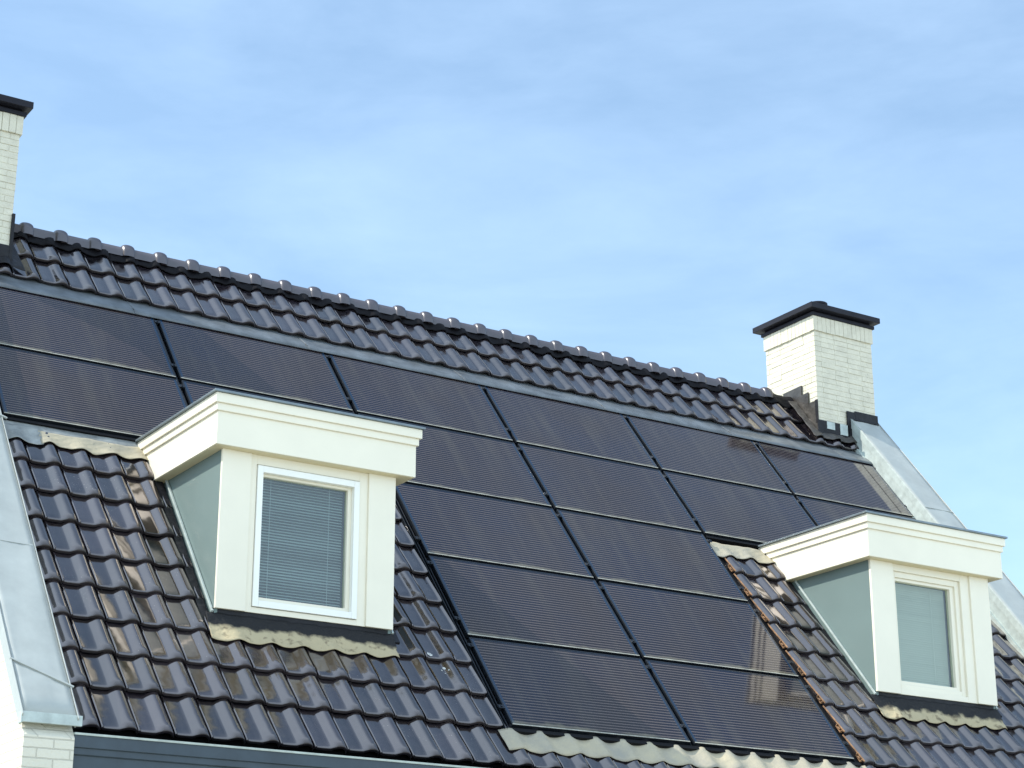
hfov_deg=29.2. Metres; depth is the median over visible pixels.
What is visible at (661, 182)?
sky
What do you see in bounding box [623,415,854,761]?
mounting rail
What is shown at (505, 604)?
solar panel
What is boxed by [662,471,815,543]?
solar panel
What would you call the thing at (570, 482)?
solar panel
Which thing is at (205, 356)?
solar panel
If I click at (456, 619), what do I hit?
mounting rail
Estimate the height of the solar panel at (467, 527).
1.012 m
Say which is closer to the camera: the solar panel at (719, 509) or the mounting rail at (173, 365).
the mounting rail at (173, 365)
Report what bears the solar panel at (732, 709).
attached to the terraced house
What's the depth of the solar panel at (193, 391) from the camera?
17.20 m
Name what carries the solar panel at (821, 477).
attached to the terraced house
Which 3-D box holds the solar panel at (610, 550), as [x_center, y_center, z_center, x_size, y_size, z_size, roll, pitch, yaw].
[1.300,1.603,18.237,1.706,1.012,0.037,12,-61,-31]
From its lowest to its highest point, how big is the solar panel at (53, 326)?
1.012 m
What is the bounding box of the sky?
[0,0,1023,595]
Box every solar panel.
[0,287,175,378]
[0,346,186,438]
[156,319,352,411]
[181,380,353,413]
[326,353,512,441]
[358,413,551,507]
[396,483,593,579]
[427,555,639,657]
[467,637,690,744]
[481,385,658,469]
[517,444,700,533]
[556,509,747,602]
[598,581,798,678]
[622,414,791,494]
[644,660,853,761]
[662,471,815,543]
[752,440,913,517]
[796,496,915,525]
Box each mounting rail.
[154,320,187,405]
[326,355,507,726]
[481,387,691,745]
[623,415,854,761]
[754,442,801,503]
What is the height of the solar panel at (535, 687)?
1.012 m
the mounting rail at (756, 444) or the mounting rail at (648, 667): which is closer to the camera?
the mounting rail at (648, 667)
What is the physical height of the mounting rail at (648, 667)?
5.150 m
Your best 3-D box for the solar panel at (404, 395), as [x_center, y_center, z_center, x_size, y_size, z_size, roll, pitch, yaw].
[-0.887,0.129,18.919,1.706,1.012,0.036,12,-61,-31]
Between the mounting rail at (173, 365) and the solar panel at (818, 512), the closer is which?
the mounting rail at (173, 365)
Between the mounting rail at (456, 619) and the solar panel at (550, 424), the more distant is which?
the solar panel at (550, 424)
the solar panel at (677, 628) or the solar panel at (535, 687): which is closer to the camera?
the solar panel at (535, 687)
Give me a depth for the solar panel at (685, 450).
20.65 m
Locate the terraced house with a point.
(220, 578)
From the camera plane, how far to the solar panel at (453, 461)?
18.19 m
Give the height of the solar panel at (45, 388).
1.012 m
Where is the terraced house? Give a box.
[0,94,1023,767]

